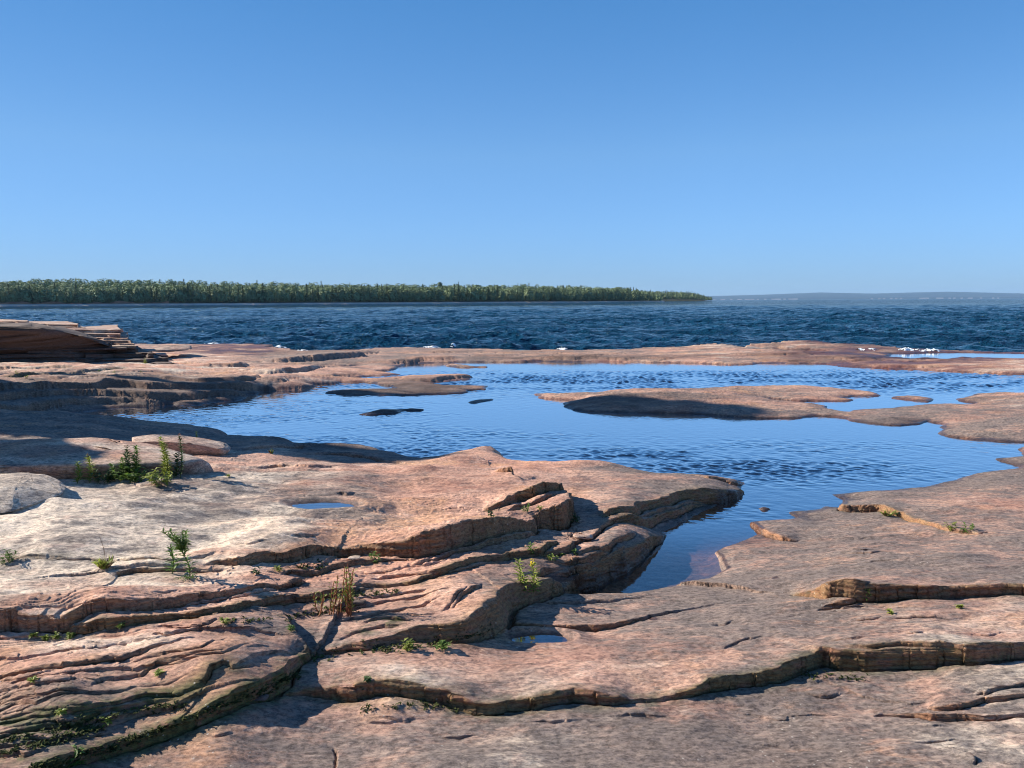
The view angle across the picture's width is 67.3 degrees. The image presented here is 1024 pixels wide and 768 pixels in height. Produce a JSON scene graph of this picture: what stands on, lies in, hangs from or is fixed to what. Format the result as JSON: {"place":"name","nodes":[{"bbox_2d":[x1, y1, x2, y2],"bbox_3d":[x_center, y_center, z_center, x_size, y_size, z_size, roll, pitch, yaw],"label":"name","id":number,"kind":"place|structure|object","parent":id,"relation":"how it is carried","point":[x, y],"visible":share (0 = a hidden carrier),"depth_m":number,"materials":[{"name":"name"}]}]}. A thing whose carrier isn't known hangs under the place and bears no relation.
{"place":"outdoors","nodes":[
{"label":"outdoors","id":0,"kind":"place"},
{"bbox_2d":[0,301,168,303],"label":"red bank","id":1,"kind":"structure","parent":0,"point":[115,302],"depth_m":716.98,"materials":[{"name":"brown stone"}]},
{"bbox_2d":[0,299,664,305],"bbox_3d":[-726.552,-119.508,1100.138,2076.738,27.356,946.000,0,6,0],"label":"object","id":2,"kind":"structure","parent":0,"point":[306,302],"depth_m":793.39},
{"bbox_2d":[8,286,17,301],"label":"broadleaf tree","id":3,"kind":"object","parent":2,"relation":"on","point":[11,287],"visible":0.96,"depth_m":703.67,"materials":[{"name":"green plant"}]},
{"bbox_2d":[13,287,21,301],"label":"broadleaf tree","id":4,"kind":"object","parent":2,"relation":"on","point":[16,297],"visible":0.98,"depth_m":703.97,"materials":[{"name":"green plant"}]},
{"bbox_2d":[20,286,29,301],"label":"broadleaf tree","id":5,"kind":"object","parent":2,"relation":"on","point":[24,294],"visible":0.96,"depth_m":706.88,"materials":[{"name":"green plant"}]},
{"bbox_2d":[31,287,39,302],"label":"broadleaf tree","id":6,"kind":"object","parent":2,"relation":"on","point":[36,300],"visible":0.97,"depth_m":709.80,"materials":[{"name":"green plant"}]},
{"bbox_2d":[57,291,63,301],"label":"broadleaf tree","id":7,"kind":"object","parent":2,"relation":"on","point":[60,299],"visible":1,"depth_m":715.07,"materials":[{"name":"green plant"}]},
{"bbox_2d":[65,288,74,302],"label":"broadleaf tree","id":8,"kind":"object","parent":2,"relation":"on","point":[70,296],"visible":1,"depth_m":719.41,"materials":[{"name":"green plant"}]},
{"bbox_2d":[74,284,79,302],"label":"conifer tree","id":9,"kind":"object","parent":2,"relation":"on","point":[76,290],"visible":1,"depth_m":720.47,"materials":[{"name":"green plant"}]},
{"bbox_2d":[76,291,83,302],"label":"broadleaf tree","id":10,"kind":"object","parent":2,"relation":"on","point":[80,299],"visible":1,"depth_m":722.01,"materials":[{"name":"green plant"}]},
{"bbox_2d":[81,291,87,302],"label":"broadleaf tree","id":11,"kind":"object","parent":2,"relation":"on","point":[84,293],"visible":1,"depth_m":723.67,"materials":[{"name":"green plant"}]},
{"bbox_2d":[92,287,99,301],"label":"broadleaf tree","id":12,"kind":"object","parent":2,"relation":"on","point":[95,299],"visible":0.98,"depth_m":728.47,"materials":[{"name":"green plant"}]},
{"bbox_2d":[108,288,118,301],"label":"broadleaf tree","id":13,"kind":"object","parent":2,"relation":"on","point":[113,298],"visible":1,"depth_m":730.51,"materials":[{"name":"green plant"}]},
{"bbox_2d":[129,287,140,301],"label":"broadleaf tree","id":14,"kind":"object","parent":2,"relation":"on","point":[135,293],"visible":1,"depth_m":737.11,"materials":[{"name":"green plant"}]},
{"bbox_2d":[134,287,147,301],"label":"broadleaf tree","id":15,"kind":"object","parent":2,"relation":"on","point":[141,296],"visible":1,"depth_m":738.08,"materials":[{"name":"green plant"}]},
{"bbox_2d":[140,289,149,301],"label":"broadleaf tree","id":16,"kind":"object","parent":2,"relation":"on","point":[145,298],"visible":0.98,"depth_m":743.08,"materials":[{"name":"green plant"}]},
{"bbox_2d":[157,286,167,301],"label":"broadleaf tree","id":17,"kind":"object","parent":2,"relation":"on","point":[162,299],"visible":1,"depth_m":746.31,"materials":[{"name":"green plant"}]},
{"bbox_2d":[171,287,184,301],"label":"broadleaf tree","id":18,"kind":"object","parent":2,"relation":"on","point":[177,295],"visible":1,"depth_m":750.26,"materials":[{"name":"green plant"}]},
{"bbox_2d":[186,283,191,301],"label":"conifer tree","id":19,"kind":"object","parent":2,"relation":"on","point":[188,299],"visible":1,"depth_m":754.37,"materials":[{"name":"green plant"}]},
{"bbox_2d":[210,287,219,301],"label":"broadleaf tree","id":20,"kind":"object","parent":2,"relation":"on","point":[212,294],"visible":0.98,"depth_m":764.65,"materials":[{"name":"green plant"}]},
{"bbox_2d":[216,289,223,301],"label":"broadleaf tree","id":21,"kind":"object","parent":2,"relation":"on","point":[219,295],"visible":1,"depth_m":762.75,"materials":[{"name":"green plant"}]},
{"bbox_2d":[244,290,251,301],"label":"broadleaf tree","id":22,"kind":"object","parent":2,"relation":"on","point":[248,296],"visible":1,"depth_m":773.13,"materials":[{"name":"green plant"}]},
{"bbox_2d":[249,286,256,301],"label":"broadleaf tree","id":23,"kind":"object","parent":2,"relation":"on","point":[251,291],"visible":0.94,"depth_m":776.29,"materials":[{"name":"green plant"}]},
{"bbox_2d":[268,287,275,300],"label":"broadleaf tree","id":24,"kind":"object","parent":2,"relation":"on","point":[271,293],"visible":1,"depth_m":778.33,"materials":[{"name":"green plant"}]},
{"bbox_2d":[274,290,281,301],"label":"broadleaf tree","id":25,"kind":"object","parent":2,"relation":"on","point":[276,296],"visible":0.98,"depth_m":782.02,"materials":[{"name":"green plant"}]},
{"bbox_2d":[279,287,286,301],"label":"broadleaf tree","id":26,"kind":"object","parent":2,"relation":"on","point":[281,293],"visible":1,"depth_m":781.97,"materials":[{"name":"green plant"}]},
{"bbox_2d":[290,288,296,300],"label":"broadleaf tree","id":27,"kind":"object","parent":2,"relation":"on","point":[292,299],"visible":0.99,"depth_m":789.10,"materials":[{"name":"green plant"}]},
{"bbox_2d":[293,290,299,301],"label":"broadleaf tree","id":28,"kind":"object","parent":2,"relation":"on","point":[297,297],"visible":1,"depth_m":787.61,"materials":[{"name":"green plant"}]},
{"bbox_2d":[299,289,304,301],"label":"broadleaf tree","id":29,"kind":"object","parent":2,"relation":"on","point":[302,295],"visible":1,"depth_m":788.13,"materials":[{"name":"green plant"}]},
{"bbox_2d":[319,288,325,300],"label":"broadleaf tree","id":30,"kind":"object","parent":2,"relation":"on","point":[323,294],"visible":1,"depth_m":794.47,"materials":[{"name":"green plant"}]},
{"bbox_2d":[338,289,345,301],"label":"broadleaf tree","id":31,"kind":"object","parent":2,"relation":"on","point":[341,298],"visible":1,"depth_m":801.08,"materials":[{"name":"green plant"}]},
{"bbox_2d":[343,288,350,301],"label":"broadleaf tree","id":32,"kind":"object","parent":2,"relation":"on","point":[347,295],"visible":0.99,"depth_m":801.85,"materials":[{"name":"green plant"}]},
{"bbox_2d":[0,278,711,302],"bbox_3d":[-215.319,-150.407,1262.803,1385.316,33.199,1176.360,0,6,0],"label":"broadleaf forest","id":33,"kind":"object","parent":2,"relation":"on","point":[129,285],"visible":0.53,"depth_m":845.71,"materials":[{"name":"green plant"}]},
{"bbox_2d":[362,287,370,301],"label":"broadleaf tree","id":34,"kind":"object","parent":2,"relation":"on","point":[365,288],"visible":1,"depth_m":809.71,"materials":[{"name":"green plant"}]},
{"bbox_2d":[388,287,397,301],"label":"broadleaf tree","id":35,"kind":"object","parent":2,"relation":"on","point":[392,296],"visible":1,"depth_m":822.04,"materials":[{"name":"green plant"}]},
{"bbox_2d":[400,290,407,300],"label":"broadleaf tree","id":36,"kind":"object","parent":2,"relation":"on","point":[404,295],"visible":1,"depth_m":832.34,"materials":[{"name":"green plant"}]},
{"bbox_2d":[425,287,432,300],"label":"broadleaf tree","id":37,"kind":"object","parent":2,"relation":"on","point":[428,294],"visible":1,"depth_m":842.51,"materials":[{"name":"green plant"}]},
{"bbox_2d":[429,288,436,301],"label":"broadleaf tree","id":38,"kind":"object","parent":2,"relation":"on","point":[434,295],"visible":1,"depth_m":845.66,"materials":[{"name":"green plant"}]},
{"bbox_2d":[448,287,454,300],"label":"broadleaf tree","id":39,"kind":"object","parent":2,"relation":"on","point":[450,297],"visible":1,"depth_m":853.41,"materials":[{"name":"green plant"}]},
{"bbox_2d":[460,287,465,300],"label":"broadleaf tree","id":40,"kind":"object","parent":2,"relation":"on","point":[463,295],"visible":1,"depth_m":860.15,"materials":[{"name":"green plant"}]},
{"bbox_2d":[489,287,495,300],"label":"broadleaf tree","id":41,"kind":"object","parent":2,"relation":"on","point":[492,294],"visible":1,"depth_m":876.14,"materials":[{"name":"green plant"}]},
{"bbox_2d":[515,289,520,299],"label":"broadleaf tree","id":42,"kind":"object","parent":2,"relation":"on","point":[519,295],"visible":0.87,"depth_m":894.88,"materials":[{"name":"green plant"}]},
{"bbox_2d":[537,287,542,299],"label":"broadleaf tree","id":43,"kind":"object","parent":2,"relation":"on","point":[541,293],"visible":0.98,"depth_m":917.36,"materials":[{"name":"green plant"}]},
{"bbox_2d":[549,287,554,299],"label":"broadleaf tree","id":44,"kind":"object","parent":2,"relation":"on","point":[553,292],"visible":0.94,"depth_m":935.23,"materials":[{"name":"green plant"}]},
{"bbox_2d":[602,289,606,299],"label":"broadleaf tree","id":45,"kind":"object","parent":2,"relation":"on","point":[605,294],"visible":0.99,"depth_m":998.21,"materials":[{"name":"green plant"}]},
{"bbox_2d":[0,340,1023,767],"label":"rock ground","id":46,"kind":"structure","parent":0,"point":[626,636],"depth_m":4.84,"materials":[{"name":"stone"}]},
{"bbox_2d":[0,549,17,564],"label":"leafy plant","id":47,"kind":"object","parent":46,"relation":"on","point":[7,554],"visible":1,"depth_m":5.11,"materials":[{"name":"green plant"}]},
{"bbox_2d":[27,675,38,682],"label":"plant","id":48,"kind":"object","parent":46,"relation":"on","point":[31,679],"visible":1,"depth_m":3.64,"materials":[{"name":"green plant"}]},
{"bbox_2d":[0,472,66,512],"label":"boulder","id":49,"kind":"object","parent":46,"relation":"on","point":[19,490],"visible":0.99,"depth_m":6.39,"materials":[{"name":"stone"}]},
{"bbox_2d":[28,632,38,638],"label":"plant","id":50,"kind":"object","parent":46,"relation":"on","point":[31,635],"visible":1,"depth_m":4.17,"materials":[{"name":"green plant"}]},
{"bbox_2d":[39,633,49,640],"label":"plant","id":51,"kind":"object","parent":46,"relation":"on","point":[45,637],"visible":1,"depth_m":4.16,"materials":[{"name":"green plant"}]},
{"bbox_2d":[50,631,61,638],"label":"plant","id":52,"kind":"object","parent":46,"relation":"on","point":[55,636],"visible":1,"depth_m":4.17,"materials":[{"name":"green plant"}]},
{"bbox_2d":[54,708,66,716],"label":"plant","id":53,"kind":"object","parent":46,"relation":"on","point":[59,711],"visible":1,"depth_m":3.45,"materials":[{"name":"green plant"}]},
{"bbox_2d":[66,632,75,639],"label":"plant","id":54,"kind":"object","parent":46,"relation":"on","point":[69,635],"visible":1,"depth_m":4.17,"materials":[{"name":"green plant"}]},
{"bbox_2d":[68,744,87,767],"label":"plant","id":55,"kind":"object","parent":46,"relation":"on","point":[76,763],"visible":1,"depth_m":3.27,"materials":[{"name":"green plant"}]},
{"bbox_2d":[73,460,85,483],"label":"leafy weed","id":56,"kind":"object","parent":46,"relation":"on","point":[79,473],"visible":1,"depth_m":7.33,"materials":[{"name":"green plant"}]},
{"bbox_2d":[82,453,96,482],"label":"leafy weed","id":57,"kind":"object","parent":46,"relation":"on","point":[89,468],"visible":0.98,"depth_m":7.38,"materials":[{"name":"green plant"}]},
{"bbox_2d":[0,319,191,363],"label":"rock outcrop","id":58,"kind":"object","parent":46,"relation":"on","point":[33,341],"visible":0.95,"depth_m":22.97,"materials":[{"name":"stone"}]},
{"bbox_2d":[91,538,115,568],"bbox_3d":[-2.592,1.067,4.883,0.153,0.218,0.157,0,6,0],"label":"grass tuft","id":59,"kind":"object","parent":46,"relation":"on","point":[104,564],"visible":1,"depth_m":4.88,"materials":[{"name":"green plant"}]},
{"bbox_2d":[97,716,112,726],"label":"plant","id":60,"kind":"object","parent":46,"relation":"on","point":[106,719],"visible":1,"depth_m":3.48,"materials":[{"name":"green plant"}]},
{"bbox_2d":[89,467,121,483],"bbox_3d":[-3.887,0.880,7.366,0.328,0.148,0.242,0,6,0],"label":"leafy plant","id":61,"kind":"object","parent":46,"relation":"on","point":[106,478],"visible":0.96,"depth_m":7.36,"materials":[{"name":"green plant"}]},
{"bbox_2d":[0,437,212,478],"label":"boulder","id":62,"kind":"object","parent":46,"relation":"on","point":[57,458],"visible":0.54,"depth_m":7.69,"materials":[{"name":"stone"}]},
{"bbox_2d":[109,457,126,479],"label":"leafy weed","id":63,"kind":"object","parent":46,"relation":"on","point":[121,467],"visible":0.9,"depth_m":7.40,"materials":[{"name":"green plant"}]},
{"bbox_2d":[115,622,124,628],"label":"plant","id":64,"kind":"object","parent":46,"relation":"on","point":[119,625],"visible":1,"depth_m":4.22,"materials":[{"name":"green plant"}]},
{"bbox_2d":[122,445,133,479],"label":"leafy weed","id":65,"kind":"object","parent":46,"relation":"on","point":[126,456],"visible":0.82,"depth_m":7.40,"materials":[{"name":"green plant"}]},
{"bbox_2d":[111,466,146,482],"bbox_3d":[-3.617,0.865,7.285,0.322,0.154,0.217,-6,9,-44],"label":"leafy plant","id":66,"kind":"object","parent":46,"relation":"on","point":[131,476],"visible":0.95,"depth_m":7.28,"materials":[{"name":"green plant"}]},
{"bbox_2d":[129,445,142,472],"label":"leafy weed","id":67,"kind":"object","parent":46,"relation":"on","point":[134,457],"visible":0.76,"depth_m":7.43,"materials":[{"name":"green plant"}]},
{"bbox_2d":[141,467,172,486],"bbox_3d":[-3.221,0.849,7.001,0.300,0.169,0.233,0,6,0],"label":"leafy plant","id":68,"kind":"object","parent":46,"relation":"on","point":[155,476],"visible":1,"depth_m":7.00,"materials":[{"name":"green plant"}]},
{"bbox_2d":[153,668,164,676],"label":"plant","id":69,"kind":"object","parent":46,"relation":"on","point":[159,671],"visible":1,"depth_m":3.77,"materials":[{"name":"green plant"}]},
{"bbox_2d":[158,435,171,477],"bbox_3d":[-3.344,0.701,7.443,0.160,0.433,0.175,0,6,0],"label":"leafy weed","id":70,"kind":"object","parent":46,"relation":"on","point":[165,461],"visible":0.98,"depth_m":7.42,"materials":[{"name":"green plant"}]},
{"bbox_2d":[161,544,182,573],"bbox_3d":[-2.145,1.107,4.858,0.110,0.192,0.128,3,7,31],"label":"wildflower","id":71,"kind":"object","parent":46,"relation":"on","point":[172,548],"visible":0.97,"depth_m":4.86,"materials":[{"name":"green plant"}]},
{"bbox_2d":[171,452,182,477],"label":"leafy weed","id":72,"kind":"object","parent":46,"relation":"on","point":[174,473],"visible":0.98,"depth_m":7.41,"materials":[{"name":"green plant"}]},
{"bbox_2d":[161,528,197,579],"bbox_3d":[-2.056,1.051,4.769,0.210,0.329,0.159,3,7,26],"label":"goldenrod","id":73,"kind":"object","parent":46,"relation":"on","point":[181,545],"visible":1,"depth_m":4.77,"materials":[{"name":"green plant"}]},
{"bbox_2d":[132,434,230,455],"bbox_3d":[-4.079,0.747,9.417,1.473,0.268,0.897,0,6,0],"label":"boulder","id":74,"kind":"object","parent":46,"relation":"on","point":[196,446],"visible":0.68,"depth_m":9.05,"materials":[{"name":"stone"}]},
{"bbox_2d":[177,433,185,477],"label":"leafy weed","id":75,"kind":"object","parent":46,"relation":"on","point":[181,454],"visible":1,"depth_m":7.42,"materials":[{"name":"green plant"}]},
{"bbox_2d":[219,617,228,623],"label":"plant","id":76,"kind":"object","parent":46,"relation":"on","point":[224,620],"visible":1,"depth_m":4.19,"materials":[{"name":"green plant"}]},
{"bbox_2d":[250,567,262,574],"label":"plant","id":77,"kind":"object","parent":46,"relation":"on","point":[254,571],"visible":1,"depth_m":4.87,"materials":[{"name":"green plant"}]},
{"bbox_2d":[254,694,268,700],"bbox_3d":[-1.228,1.524,3.742,0.086,0.022,0.049,0,6,0],"label":"stone","id":78,"kind":"object","parent":46,"relation":"on","point":[262,697],"visible":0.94,"depth_m":3.73,"materials":[{"name":"grey stone"}]},
{"bbox_2d":[274,565,282,571],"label":"plant","id":79,"kind":"object","parent":46,"relation":"on","point":[278,569],"visible":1,"depth_m":5.00,"materials":[{"name":"green plant"}]},
{"bbox_2d":[286,624,294,631],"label":"plant","id":80,"kind":"object","parent":46,"relation":"on","point":[291,628],"visible":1,"depth_m":4.21,"materials":[{"name":"green plant"}]},
{"bbox_2d":[292,502,353,508],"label":"puddle water","id":81,"kind":"structure","parent":46,"relation":"on","point":[313,505],"depth_m":6.58,"materials":[{"name":"blue liquid"}]},
{"bbox_2d":[311,563,355,616],"bbox_3d":[-1.054,1.224,4.567,0.284,0.296,0.138,0,6,0],"label":"red stemmed weed","id":82,"kind":"object","parent":46,"relation":"on","point":[348,600],"visible":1,"depth_m":4.55,"materials":[{"name":"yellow plant"}]},
{"bbox_2d":[348,555,360,559],"bbox_3d":[-1.088,1.199,5.303,0.083,0.019,0.056,0,6,0],"label":"stone","id":83,"kind":"object","parent":46,"relation":"on","point":[355,557],"visible":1,"depth_m":5.29,"materials":[{"name":"white stone"}]},
{"bbox_2d":[353,598,365,604],"bbox_3d":[-0.936,1.327,4.701,0.094,0.026,0.064,0,6,0],"label":"stone","id":84,"kind":"object","parent":46,"relation":"on","point":[357,601],"visible":0.83,"depth_m":4.68,"materials":[{"name":"grey stone"}]},
{"bbox_2d":[359,676,372,689],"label":"plant","id":85,"kind":"object","parent":46,"relation":"on","point":[367,679],"visible":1,"depth_m":3.84,"materials":[{"name":"green plant"}]},
{"bbox_2d":[368,551,380,563],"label":"plant","id":86,"kind":"object","parent":46,"relation":"on","point":[371,557],"visible":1,"depth_m":5.34,"materials":[{"name":"green plant"}]},
{"bbox_2d":[400,638,414,651],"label":"plant","id":87,"kind":"object","parent":46,"relation":"on","point":[407,644],"visible":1,"depth_m":4.17,"materials":[{"name":"green plant"}]},
{"bbox_2d":[0,509,869,767],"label":"moss","id":88,"kind":"object","parent":46,"relation":"on","point":[86,728],"visible":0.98,"depth_m":3.57,"materials":[{"name":"green plant"}]},
{"bbox_2d":[431,640,450,650],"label":"plant","id":89,"kind":"object","parent":46,"relation":"on","point":[444,644],"visible":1,"depth_m":4.20,"materials":[{"name":"green plant"}]},
{"bbox_2d":[513,558,533,591],"bbox_3d":[0.062,1.276,5.052,0.144,0.262,0.144,-5,8,-38],"label":"wildflower","id":90,"kind":"object","parent":46,"relation":"on","point":[520,578],"visible":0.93,"depth_m":5.05,"materials":[{"name":"green plant"}]},
{"bbox_2d":[526,542,536,554],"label":"plant","id":91,"kind":"object","parent":46,"relation":"on","point":[529,543],"visible":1,"depth_m":5.61,"materials":[{"name":"green plant"}]},
{"bbox_2d":[528,558,541,592],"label":"wildflower","id":92,"kind":"object","parent":46,"relation":"on","point":[533,579],"visible":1,"depth_m":5.10,"materials":[{"name":"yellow plant"}]},
{"bbox_2d":[548,553,558,560],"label":"plant","id":93,"kind":"object","parent":46,"relation":"on","point":[550,556],"visible":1,"depth_m":5.56,"materials":[{"name":"green plant"}]},
{"bbox_2d":[570,513,580,521],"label":"plant","id":94,"kind":"object","parent":46,"relation":"on","point":[575,518],"visible":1,"depth_m":6.51,"materials":[{"name":"green plant"}]},
{"bbox_2d":[573,532,592,540],"bbox_3d":[0.563,1.206,6.093,0.161,0.046,0.110,0,6,0],"label":"stone","id":95,"kind":"object","parent":46,"relation":"on","point":[582,536],"visible":1,"depth_m":6.06,"materials":[{"name":"beige stone"}]},
{"bbox_2d":[881,510,893,515],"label":"grass tuft","id":96,"kind":"object","parent":46,"relation":"on","point":[885,513],"visible":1,"depth_m":7.18,"materials":[{"name":"green plant"}]},
{"bbox_2d":[944,522,957,531],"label":"leafy plant","id":97,"kind":"object","parent":46,"relation":"on","point":[953,523],"visible":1,"depth_m":6.52,"materials":[{"name":"green plant"}]},
{"bbox_2d":[960,520,975,532],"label":"leafy plant","id":98,"kind":"object","parent":46,"relation":"on","point":[972,525],"visible":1,"depth_m":6.44,"materials":[{"name":"green plant"}]},
{"bbox_2d":[0,299,1023,377],"bbox_3d":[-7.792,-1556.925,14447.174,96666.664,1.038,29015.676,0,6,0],"label":"lake water","id":99,"kind":"structure","parent":0,"point":[995,325],"depth_m":76.44,"materials":[{"name":"blue liquid"}]},
{"bbox_2d":[898,347,939,351],"bbox_3d":[16.139,-1.369,30.591,1.969,0.184,0.857,0,6,0],"label":"foam","id":100,"kind":"object","parent":99,"relation":"on","point":[909,349],"visible":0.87,"depth_m":30.44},
{"bbox_2d":[0,0,1023,295],"label":"sky","id":101,"kind":"structure","parent":0,"point":[706,147],"materials":[{"name":"blue"}]},
{"bbox_2d":[75,353,1023,544],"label":"pool water","id":102,"kind":"structure","parent":0,"point":[515,418],"depth_m":12.83,"materials":[{"name":"blue liquid"}]},
{"bbox_2d":[662,297,705,300],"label":"wooded headland","id":103,"kind":"structure","parent":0,"point":[674,299],"depth_m":1652.36,"materials":[{"name":"green plant"}]},
{"bbox_2d":[703,292,1023,299],"bbox_3d":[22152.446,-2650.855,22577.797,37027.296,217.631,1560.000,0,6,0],"label":"distant hill","id":104,"kind":"structure","parent":0,"point":[912,295],"depth_m":22055.12,"materials":[{"name":"blue soil"}]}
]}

